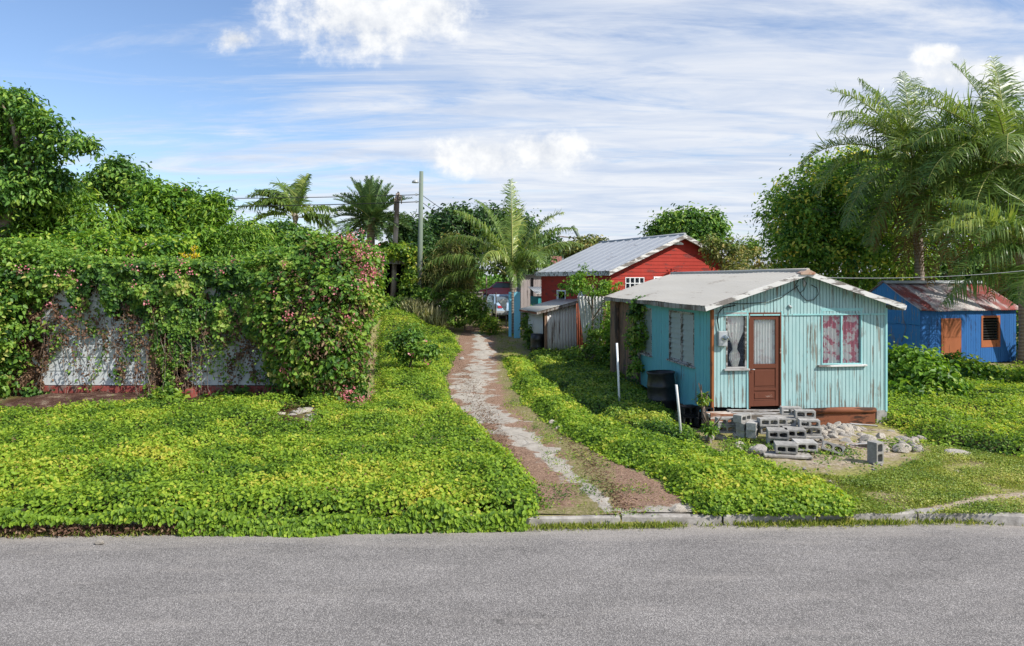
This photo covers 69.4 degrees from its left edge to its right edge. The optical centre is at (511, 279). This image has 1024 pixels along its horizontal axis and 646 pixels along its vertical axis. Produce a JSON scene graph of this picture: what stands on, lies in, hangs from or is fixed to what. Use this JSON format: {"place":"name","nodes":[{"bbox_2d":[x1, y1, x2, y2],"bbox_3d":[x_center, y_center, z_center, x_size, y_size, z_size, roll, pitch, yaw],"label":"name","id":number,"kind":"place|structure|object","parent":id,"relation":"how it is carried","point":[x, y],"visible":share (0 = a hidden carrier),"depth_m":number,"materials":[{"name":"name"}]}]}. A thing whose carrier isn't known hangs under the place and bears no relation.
{"place":"outdoors","nodes":[
{"label":"outdoors","id":0,"kind":"place"},
{"bbox_2d":[0,522,1023,645],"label":"road","id":1,"kind":"structure","parent":0,"point":[944,584],"depth_m":8.47,"materials":[{"name":"grey asphalt"}]},
{"bbox_2d":[1,514,472,532],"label":"kerb","id":2,"kind":"structure","parent":1,"relation":"on","point":[165,524],"depth_m":10.34,"materials":[{"name":"concrete"}]},
{"bbox_2d":[0,497,529,537],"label":"edge vines","id":3,"kind":"object","parent":1,"relation":"on","point":[326,525],"visible":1,"depth_m":10.27,"materials":[{"name":"green plant"}]},
{"bbox_2d":[2,516,1022,538],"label":"gutter grass","id":4,"kind":"structure","parent":1,"relation":"on","point":[791,523],"depth_m":10.55,"materials":[{"name":"green plant"}]},
{"bbox_2d":[526,514,619,527],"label":"kerb","id":5,"kind":"structure","parent":1,"relation":"on","point":[608,518],"depth_m":10.58,"materials":[{"name":"concrete"}]},
{"bbox_2d":[620,511,721,525],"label":"kerb","id":6,"kind":"structure","parent":1,"relation":"on","point":[691,519],"depth_m":10.64,"materials":[{"name":"concrete"}]},
{"bbox_2d":[722,511,815,524],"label":"kerb","id":7,"kind":"structure","parent":1,"relation":"on","point":[731,518],"depth_m":10.69,"materials":[{"name":"concrete"}]},
{"bbox_2d":[818,509,916,522],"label":"kerb","id":8,"kind":"structure","parent":1,"relation":"on","point":[909,515],"depth_m":10.76,"materials":[{"name":"concrete"}]},
{"bbox_2d":[914,508,1023,525],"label":"kerb","id":9,"kind":"structure","parent":1,"relation":"on","point":[1012,519],"depth_m":10.72,"materials":[{"name":"concrete"}]},
{"bbox_2d":[0,313,1023,526],"bbox_3d":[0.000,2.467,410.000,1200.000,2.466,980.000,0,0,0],"label":"ground","id":10,"kind":"structure","parent":0,"point":[840,468],"depth_m":13.88,"materials":[{"name":"brown soil"}]},
{"bbox_2d":[0,80,104,238],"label":"broad tree","id":11,"kind":"object","parent":10,"relation":"on","point":[25,179],"visible":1,"depth_m":24.56,"materials":[{"name":"green plant"}]},
{"bbox_2d":[0,179,139,241],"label":"leafy tree","id":12,"kind":"object","parent":10,"relation":"on","point":[77,213],"visible":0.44,"depth_m":26.12,"materials":[{"name":"green plant"}]},
{"bbox_2d":[0,391,153,409],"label":"soil bank","id":13,"kind":"structure","parent":10,"relation":"on","point":[46,400],"depth_m":20.45,"materials":[{"name":"brown soil"}]},
{"bbox_2d":[1,219,209,283],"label":"leafy tree","id":14,"kind":"object","parent":10,"relation":"on","point":[120,246],"visible":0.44,"depth_m":24.34,"materials":[{"name":"green plant"}]},
{"bbox_2d":[75,148,171,217],"bbox_3d":[-16.362,-1.102,31.003,4.448,8.732,3.087,0,0,0],"label":"leafy tree","id":15,"kind":"object","parent":10,"relation":"on","point":[109,175],"visible":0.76,"depth_m":30.43,"materials":[{"name":"green plant"}]},
{"bbox_2d":[0,518,255,538],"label":"leaf litter","id":16,"kind":"object","parent":10,"relation":"on","point":[61,528],"visible":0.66,"depth_m":10.21,"materials":[{"name":"brown plant"}]},
{"bbox_2d":[17,283,283,397],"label":"wall","id":17,"kind":"structure","parent":10,"relation":"on","point":[57,376],"depth_m":21.58,"materials":[{"name":"white concrete"}]},
{"bbox_2d":[0,226,397,403],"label":"flowering vine","id":18,"kind":"object","parent":17,"relation":"attached to","point":[302,313],"visible":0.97,"depth_m":21.20,"materials":[{"name":"green plant"}]},
{"bbox_2d":[100,174,211,247],"bbox_3d":[-13.275,-0.280,28.665,4.804,7.585,3.933,0,0,-10],"label":"leafy tree","id":19,"kind":"object","parent":10,"relation":"on","point":[158,206],"visible":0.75,"depth_m":28.05,"materials":[{"name":"green plant"}]},
{"bbox_2d":[137,383,190,403],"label":"weed clump","id":20,"kind":"object","parent":10,"relation":"on","point":[165,392],"visible":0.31,"depth_m":20.46,"materials":[{"name":"green plant"}]},
{"bbox_2d":[174,185,242,258],"bbox_3d":[-10.994,0.068,26.593,2.737,7.090,2.912,0,0,0],"label":"leafy tree","id":21,"kind":"object","parent":10,"relation":"on","point":[210,214],"visible":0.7,"depth_m":26.44,"materials":[{"name":"green plant"}]},
{"bbox_2d":[203,209,286,258],"bbox_3d":[-9.829,0.488,26.572,3.524,6.217,3.483,0,0,0],"label":"leafy tree","id":22,"kind":"object","parent":10,"relation":"on","point":[250,237],"visible":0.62,"depth_m":26.34,"materials":[{"name":"green plant"}]},
{"bbox_2d":[0,307,547,527],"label":"ground cover","id":23,"kind":"object","parent":10,"relation":"on","point":[288,483],"visible":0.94,"depth_m":13.09,"materials":[{"name":"green plant"}]},
{"bbox_2d":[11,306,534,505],"bbox_3d":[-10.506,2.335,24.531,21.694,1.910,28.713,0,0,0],"label":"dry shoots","id":24,"kind":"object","parent":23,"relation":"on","point":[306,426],"visible":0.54,"depth_m":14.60,"materials":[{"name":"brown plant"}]},
{"bbox_2d":[235,173,337,232],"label":"coconut palm","id":25,"kind":"object","parent":10,"relation":"on","point":[299,188],"visible":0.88,"depth_m":55.75,"materials":[{"name":"green plant"}]},
{"bbox_2d":[262,215,337,246],"bbox_3d":[-9.848,-0.079,34.083,5.063,5.732,3.289,0,0,0],"label":"leafy tree","id":26,"kind":"object","parent":10,"relation":"on","point":[292,234],"visible":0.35,"depth_m":33.39,"materials":[{"name":"green plant"}]},
{"bbox_2d":[329,175,412,246],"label":"date palm","id":27,"kind":"object","parent":10,"relation":"on","point":[372,218],"visible":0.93,"depth_m":43.26,"materials":[{"name":"green plant"}]},
{"bbox_2d":[390,192,401,297],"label":"dead palm trunk","id":28,"kind":"object","parent":10,"relation":"on","point":[395,240],"visible":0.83,"depth_m":42.87,"materials":[{"name":"brown plant"}]},
{"bbox_2d":[376,239,424,298],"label":"bush","id":29,"kind":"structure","parent":10,"relation":"on","point":[402,254],"depth_m":41.98,"materials":[{"name":"green plant"}]},
{"bbox_2d":[365,294,435,341],"bbox_3d":[-6.600,2.103,36.426,5.261,2.601,15.041,0,0,0],"label":"ground cover","id":30,"kind":"object","parent":10,"relation":"on","point":[389,302],"visible":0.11,"depth_m":39.56,"materials":[{"name":"green plant"}]},
{"bbox_2d":[382,210,441,288],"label":"dark tree","id":31,"kind":"object","parent":10,"relation":"on","point":[407,235],"visible":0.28,"depth_m":44.90,"materials":[{"name":"green plant"}]},
{"bbox_2d":[379,320,448,368],"bbox_3d":[-3.420,2.546,26.281,2.475,2.164,1.874,0,0,29],"label":"bush","id":32,"kind":"object","parent":10,"relation":"on","point":[402,348],"visible":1,"depth_m":26.04,"materials":[{"name":"green plant"}]},
{"bbox_2d":[393,296,438,314],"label":"grass clump","id":33,"kind":"object","parent":10,"relation":"on","point":[411,305],"visible":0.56,"depth_m":39.47,"materials":[{"name":"plant"}]},
{"bbox_2d":[412,171,422,297],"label":"utility pole","id":34,"kind":"object","parent":10,"relation":"on","point":[420,238],"visible":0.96,"depth_m":41.89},
{"bbox_2d":[411,287,437,303],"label":"bush","id":35,"kind":"object","parent":10,"relation":"on","point":[424,292],"visible":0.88,"depth_m":39.69,"materials":[{"name":"green plant"}]},
{"bbox_2d":[415,306,456,329],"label":"grass clump","id":36,"kind":"object","parent":10,"relation":"on","point":[436,316],"visible":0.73,"depth_m":39.08,"materials":[{"name":"plant"}]},
{"bbox_2d":[415,228,488,320],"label":"palm tree","id":37,"kind":"object","parent":10,"relation":"on","point":[438,271],"visible":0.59,"depth_m":41.43,"materials":[{"name":"green plant"}]},
{"bbox_2d":[433,287,493,331],"bbox_3d":[-2.711,1.692,39.547,2.539,2.654,3.570,0,0,-39],"label":"bush","id":38,"kind":"object","parent":10,"relation":"on","point":[468,305],"visible":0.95,"depth_m":38.99,"materials":[{"name":"green plant"}]},
{"bbox_2d":[475,314,503,335],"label":"bush","id":39,"kind":"object","parent":10,"relation":"on","point":[490,323],"visible":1,"depth_m":38.32,"materials":[{"name":"green plant"}]},
{"bbox_2d":[411,198,569,286],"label":"broad tree","id":40,"kind":"object","parent":10,"relation":"on","point":[444,225],"visible":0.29,"depth_m":50.87,"materials":[{"name":"green plant"}]},
{"bbox_2d":[480,281,509,299],"bbox_3d":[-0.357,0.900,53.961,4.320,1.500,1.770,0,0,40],"label":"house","id":41,"kind":"structure","parent":10,"relation":"on","point":[496,288],"depth_m":53.45,"materials":[{"name":"red paint"}]},
{"bbox_2d":[483,294,508,316],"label":"parked car","id":42,"kind":"object","parent":10,"relation":"on","point":[491,301],"visible":0.25,"depth_m":44.48,"materials":[{"name":"metal"}]},
{"bbox_2d":[422,179,583,333],"bbox_3d":[-0.166,-1.175,39.185,6.946,8.632,7.235,0,0,39],"label":"coconut palm","id":43,"kind":"object","parent":10,"relation":"on","point":[511,256],"visible":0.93,"depth_m":38.92,"materials":[{"name":"green plant"}]},
{"bbox_2d":[514,292,519,337],"bbox_3d":[0.258,1.899,37.200,0.320,2.530,0.080,0,0,0],"label":"gate post","id":44,"kind":"object","parent":10,"relation":"on","point":[516,313],"visible":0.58,"depth_m":37.16,"materials":[{"name":"blue paint"}]},
{"bbox_2d":[516,275,540,320],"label":"plank shed","id":45,"kind":"structure","parent":10,"relation":"on","point":[526,292],"depth_m":44.01,"materials":[{"name":"white wood"}]},
{"bbox_2d":[518,303,543,348],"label":"creeper bush","id":46,"kind":"object","parent":10,"relation":"on","point":[528,332],"visible":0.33,"depth_m":34.05,"materials":[{"name":"green plant"}]},
{"bbox_2d":[530,333,543,353],"bbox_3d":[1.119,2.828,32.300,0.640,0.900,0.640,0,0,0],"label":"barrel","id":47,"kind":"object","parent":10,"relation":"on","point":[537,340],"visible":0.66,"depth_m":32.03,"materials":[{"name":"black plastic"}]},
{"bbox_2d":[77,269,1014,290],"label":"distant woodland","id":48,"kind":"object","parent":10,"relation":"on","point":[491,281],"visible":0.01,"depth_m":95.64,"materials":[{"name":"green plant"}]},
{"bbox_2d":[519,297,576,351],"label":"garden shed","id":49,"kind":"structure","parent":10,"relation":"on","point":[556,327],"depth_m":32.04,"materials":[{"name":"metal"}]},
{"bbox_2d":[557,234,608,259],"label":"olive tree","id":50,"kind":"object","parent":10,"relation":"on","point":[587,242],"visible":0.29,"depth_m":57.38,"materials":[{"name":"green plant"}]},
{"bbox_2d":[557,317,609,367],"bbox_3d":[3.330,2.722,28.105,3.377,2.531,2.072,0,0,43],"label":"creeper bush","id":51,"kind":"object","parent":10,"relation":"on","point":[590,353],"visible":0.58,"depth_m":28.20,"materials":[{"name":"green plant"}]},
{"bbox_2d":[556,262,623,343],"bbox_3d":[3.151,1.460,29.129,2.781,4.265,1.728,0,0,18],"label":"bush","id":52,"kind":"object","parent":10,"relation":"on","point":[577,285],"visible":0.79,"depth_m":28.99,"materials":[{"name":"green plant"}]},
{"bbox_2d":[576,296,606,357],"bbox_3d":[3.140,2.074,29.907,1.554,2.806,0.532,0,0,43],"label":"scrap metal fence","id":53,"kind":"object","parent":10,"relation":"on","point":[583,315],"visible":0.38,"depth_m":29.92,"materials":[{"name":"grey metal"}]},
{"bbox_2d":[595,300,609,365],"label":"bush","id":54,"kind":"object","parent":10,"relation":"on","point":[606,330],"visible":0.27,"depth_m":27.46,"materials":[{"name":"green plant"}]},
{"bbox_2d":[526,347,706,443],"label":"weeds","id":55,"kind":"object","parent":10,"relation":"on","point":[589,384],"visible":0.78,"depth_m":20.22,"materials":[{"name":"green plant"}]},
{"bbox_2d":[535,233,737,347],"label":"wooden house","id":56,"kind":"structure","parent":10,"relation":"on","point":[629,262],"depth_m":31.47,"materials":[{"name":"red paint"}]},
{"bbox_2d":[646,370,676,411],"bbox_3d":[3.877,2.901,19.200,0.770,1.014,0.770,-2,0,0],"label":"barrel","id":57,"kind":"object","parent":10,"relation":"on","point":[660,385],"visible":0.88,"depth_m":18.90,"materials":[{"name":"black plastic"}]},
{"bbox_2d":[501,351,860,517],"bbox_3d":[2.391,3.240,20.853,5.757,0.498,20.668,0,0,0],"label":"ground cover","id":58,"kind":"object","parent":10,"relation":"on","point":[765,494],"visible":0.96,"depth_m":12.68,"materials":[{"name":"green plant"}]},
{"bbox_2d":[635,201,741,250],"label":"round tree","id":59,"kind":"object","parent":10,"relation":"on","point":[694,223],"visible":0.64,"depth_m":51.10,"materials":[{"name":"green plant"}]},
{"bbox_2d":[681,416,696,425],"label":"cinder block","id":60,"kind":"object","parent":10,"relation":"on","point":[686,420],"depth_m":17.03,"materials":[{"name":"grey concrete"}]},
{"bbox_2d":[680,404,697,416],"bbox_3d":[4.091,3.045,17.178,0.360,0.220,0.300,0,0,-10],"label":"cinder block","id":61,"kind":"object","parent":60,"relation":"on","point":[686,410],"depth_m":17.06,"materials":[{"name":"black concrete"}]},
{"bbox_2d":[692,383,712,428],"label":"weed clump","id":62,"kind":"object","parent":10,"relation":"on","point":[703,399],"visible":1,"depth_m":16.85,"materials":[{"name":"green plant"}]},
{"bbox_2d":[697,408,726,443],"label":"weed clump","id":63,"kind":"object","parent":10,"relation":"on","point":[709,430],"visible":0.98,"depth_m":15.45,"materials":[{"name":"green plant"}]},
{"bbox_2d":[698,232,770,270],"bbox_3d":[9.142,0.834,30.127,3.144,5.495,3.830,0,0,0],"label":"bush","id":64,"kind":"object","parent":10,"relation":"on","point":[715,246],"visible":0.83,"depth_m":29.82,"materials":[{"name":"green plant"}]},
{"bbox_2d":[704,409,793,429],"bbox_3d":[5.541,3.230,16.698,2.360,0.540,0.700,0,0,-8],"label":"plank porch","id":65,"kind":"object","parent":10,"relation":"on","point":[755,413],"visible":0.34,"depth_m":16.73,"materials":[{"name":"grey wood"}]},
{"bbox_2d":[604,268,906,427],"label":"wooden house","id":66,"kind":"structure","parent":10,"relation":"on","point":[805,338],"depth_m":17.37,"materials":[{"name":"teal paint"}]},
{"bbox_2d":[619,295,657,385],"bbox_3d":[3.769,2.049,22.218,1.180,3.167,1.331,0,0,0],"label":"hanging vine","id":67,"kind":"object","parent":66,"relation":"hanging from","point":[636,338],"visible":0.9,"depth_m":22.01,"materials":[{"name":"green plant"}]},
{"bbox_2d":[635,308,651,356],"bbox_3d":[3.926,1.542,22.130,0.140,1.405,1.768,0,0,-8],"label":"window","id":68,"kind":"structure","parent":66,"relation":"in","point":[648,352],"depth_m":21.68,"materials":[{"name":"grey wood"}]},
{"bbox_2d":[666,310,694,368],"bbox_3d":[4.341,1.498,18.974,0.140,1.355,1.921,0,0,-8],"label":"window","id":69,"kind":"structure","parent":66,"relation":"in","point":[681,324],"depth_m":18.94,"materials":[{"name":"grey wood"}]},
{"bbox_2d":[723,312,749,370],"bbox_3d":[5.164,1.431,17.062,0.617,1.337,0.162,0,0,-8],"label":"window","id":70,"kind":"structure","parent":66,"relation":"in","point":[735,325],"depth_m":17.11,"materials":[{"name":"white fabric"}]},
{"bbox_2d":[749,312,780,407],"bbox_3d":[5.855,1.874,17.152,0.801,2.212,0.152,0,0,-8],"label":"door","id":71,"kind":"structure","parent":66,"relation":"in","point":[764,331],"depth_m":17.18,"materials":[{"name":"brown paint"}]},
{"bbox_2d":[817,310,866,366],"bbox_3d":[7.748,1.381,17.402,1.223,1.334,0.162,0,0,-8],"label":"window","id":72,"kind":"structure","parent":66,"relation":"in","point":[841,335],"depth_m":17.45,"materials":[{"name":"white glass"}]},
{"bbox_2d":[757,426,779,433],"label":"cinder block","id":73,"kind":"object","parent":10,"relation":"on","point":[760,430],"depth_m":15.34,"materials":[{"name":"concrete"}]},
{"bbox_2d":[757,417,778,426],"bbox_3d":[5.328,2.966,15.400,0.400,0.160,0.200,0,0,-2],"label":"cinder block","id":74,"kind":"object","parent":73,"relation":"on","point":[768,420],"depth_m":15.33,"materials":[{"name":"concrete"}]},
{"bbox_2d":[763,451,812,459],"bbox_3d":[5.275,3.374,14.207,0.880,0.055,0.420,0,-2,12],"label":"paving slab","id":75,"kind":"object","parent":10,"relation":"on","point":[773,454],"depth_m":14.05,"materials":[{"name":"concrete"}]},
{"bbox_2d":[773,440,797,453],"bbox_3d":[5.284,3.246,14.294,0.400,0.160,0.400,0,0,14],"label":"cinder block","id":76,"kind":"object","parent":75,"relation":"on","point":[781,447],"depth_m":14.17,"materials":[{"name":"concrete"}]},
{"bbox_2d":[792,438,817,451],"bbox_3d":[5.735,3.246,14.498,0.400,0.160,0.400,0,0,8],"label":"cinder block","id":77,"kind":"object","parent":75,"relation":"on","point":[809,444],"depth_m":14.35,"materials":[{"name":"concrete"}]},
{"bbox_2d":[717,435,930,474],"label":"rubble weeds","id":78,"kind":"object","parent":10,"relation":"on","point":[745,447],"visible":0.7,"depth_m":14.52,"materials":[{"name":"green plant"}]},
{"bbox_2d":[744,135,974,291],"bbox_3d":[16.962,-2.074,36.176,11.930,10.776,8.616,0,0,-30],"label":"round tree","id":79,"kind":"object","parent":10,"relation":"on","point":[811,234],"visible":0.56,"depth_m":34.13,"materials":[{"name":"green plant"}]},
{"bbox_2d":[813,428,910,453],"bbox_3d":[7.526,3.363,15.624,2.304,0.227,3.715,0,0,22],"label":"rubble mound","id":80,"kind":"object","parent":10,"relation":"on","point":[891,434],"visible":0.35,"depth_m":15.27,"materials":[{"name":"grey stone"}]},
{"bbox_2d":[806,435,823,443],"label":"cinder block","id":81,"kind":"object","parent":80,"relation":"on","point":[820,438],"depth_m":15.06,"materials":[{"name":"concrete"}]},
{"bbox_2d":[804,427,821,435],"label":"cinder block","id":82,"kind":"object","parent":81,"relation":"on","point":[810,432],"depth_m":15.15,"materials":[{"name":"concrete"}]},
{"bbox_2d":[798,418,819,427],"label":"cinder block","id":83,"kind":"object","parent":82,"relation":"on","point":[808,421],"depth_m":15.13,"materials":[{"name":"concrete"}]},
{"bbox_2d":[794,409,815,418],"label":"cinder block","id":84,"kind":"object","parent":83,"relation":"on","point":[806,411],"depth_m":15.33,"materials":[{"name":"concrete"}]},
{"bbox_2d":[867,440,883,464],"bbox_3d":[6.724,3.200,13.685,0.200,0.400,0.200,0,0,-28],"label":"cinder block","id":85,"kind":"object","parent":10,"relation":"on","point":[875,451],"depth_m":13.64,"materials":[{"name":"concrete"}]},
{"bbox_2d":[780,445,1023,514],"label":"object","id":86,"kind":"object","parent":10,"relation":"on","point":[976,473],"visible":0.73,"depth_m":12.19,"materials":[{"name":"green plant"}]},
{"bbox_2d":[798,70,1023,310],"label":"coconut palm","id":87,"kind":"object","parent":10,"relation":"on","point":[891,122],"visible":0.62,"depth_m":30.37,"materials":[{"name":"green plant"}]},
{"bbox_2d":[841,242,1018,354],"bbox_3d":[21.008,1.298,34.522,10.319,6.600,6.529,0,0,33],"label":"leafy tree","id":88,"kind":"object","parent":10,"relation":"on","point":[943,268],"visible":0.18,"depth_m":34.11,"materials":[{"name":"green plant"}]},
{"bbox_2d":[888,334,981,398],"bbox_3d":[11.574,3.003,21.213,3.144,2.698,3.259,0,0,0],"label":"bush","id":89,"kind":"object","parent":10,"relation":"on","point":[914,370],"visible":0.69,"depth_m":20.78,"materials":[{"name":"green plant"}]},
{"bbox_2d":[869,281,1017,362],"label":"wooden house","id":90,"kind":"structure","parent":10,"relation":"on","point":[982,326],"depth_m":29.92,"materials":[{"name":"blue paint"}]},
{"bbox_2d":[941,318,960,356],"bbox_3d":[17.456,2.418,29.391,0.981,1.733,0.202,0,0,-17],"label":"door","id":91,"kind":"structure","parent":90,"relation":"in","point":[950,327],"depth_m":29.34,"materials":[{"name":"orange paint"}]},
{"bbox_2d":[981,315,999,346],"bbox_3d":[19.422,2.112,30.053,1.001,1.280,0.084,0,0,-17],"label":"window","id":92,"kind":"structure","parent":90,"relation":"in","point":[984,343],"depth_m":30.03,"materials":[{"name":"orange paint"}]},
{"bbox_2d":[875,360,1023,456],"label":"weeds","id":93,"kind":"object","parent":10,"relation":"on","point":[988,417],"visible":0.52,"depth_m":17.33,"materials":[{"name":"green plant"}]},
{"bbox_2d":[876,55,1023,363],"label":"coconut palm","id":94,"kind":"object","parent":10,"relation":"on","point":[1006,139],"visible":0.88,"depth_m":27.75,"materials":[{"name":"green plant"}]},
{"bbox_2d":[924,95,1023,290],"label":"leafy tree","id":95,"kind":"object","parent":10,"relation":"on","point":[975,246],"visible":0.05,"depth_m":37.18,"materials":[{"name":"green plant"}]},
{"bbox_2d":[926,182,1023,309],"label":"coconut palm","id":96,"kind":"object","parent":10,"relation":"on","point":[1010,225],"visible":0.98,"depth_m":23.11,"materials":[{"name":"green plant"}]},
{"bbox_2d":[942,350,1019,383],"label":"bush","id":97,"kind":"object","parent":10,"relation":"on","point":[980,371],"visible":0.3,"depth_m":23.55,"materials":[{"name":"green plant"}]},
{"bbox_2d":[989,367,1023,383],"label":"bush","id":98,"kind":"object","parent":10,"relation":"on","point":[1020,373],"visible":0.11,"depth_m":23.07,"materials":[{"name":"green plant"}]},
{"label":"cinder block","id":99,"kind":"object","parent":10,"relation":"on","visible":0},
{"bbox_2d":[782,426,805,437],"bbox_3d":[5.735,3.106,15.047,0.400,0.160,0.400,0,0,10],"label":"cinder block","id":100,"kind":"object","parent":99,"relation":"on","point":[797,432],"depth_m":14.90,"materials":[{"name":"concrete"}]},
{"bbox_2d":[0,0,1023,276],"label":"sky","id":101,"kind":"structure","parent":0,"point":[606,115],"materials":[{"name":"blue"}]},
{"bbox_2d":[446,319,703,516],"bbox_3d":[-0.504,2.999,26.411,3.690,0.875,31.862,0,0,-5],"label":"dirt path","id":102,"kind":"structure","parent":0,"point":[488,368],"depth_m":14.83,"materials":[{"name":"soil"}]},
{"bbox_2d":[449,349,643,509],"bbox_3d":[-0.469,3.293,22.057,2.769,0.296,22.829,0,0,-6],"label":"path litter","id":103,"kind":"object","parent":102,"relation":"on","point":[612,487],"visible":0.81,"depth_m":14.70,"materials":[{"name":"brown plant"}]},
{"bbox_2d":[733,412,750,422],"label":"cinder block","id":104,"kind":"object","parent":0,"point":[743,417],"depth_m":15.60,"materials":[{"name":"concrete"}]},
{"bbox_2d":[766,435,788,445],"bbox_3d":[5.374,3.270,14.985,0.400,0.160,0.400,0,0,13],"label":"cinder block","id":105,"kind":"object","parent":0,"point":[768,441],"depth_m":14.83,"materials":[{"name":"concrete"}]},
{"bbox_2d":[766,427,788,439],"bbox_3d":[5.363,3.106,14.944,0.400,0.160,0.400,0,0,14],"label":"cinder block","id":106,"kind":"object","parent":105,"relation":"on","point":[777,432],"depth_m":14.80,"materials":[{"name":"concrete"}]},
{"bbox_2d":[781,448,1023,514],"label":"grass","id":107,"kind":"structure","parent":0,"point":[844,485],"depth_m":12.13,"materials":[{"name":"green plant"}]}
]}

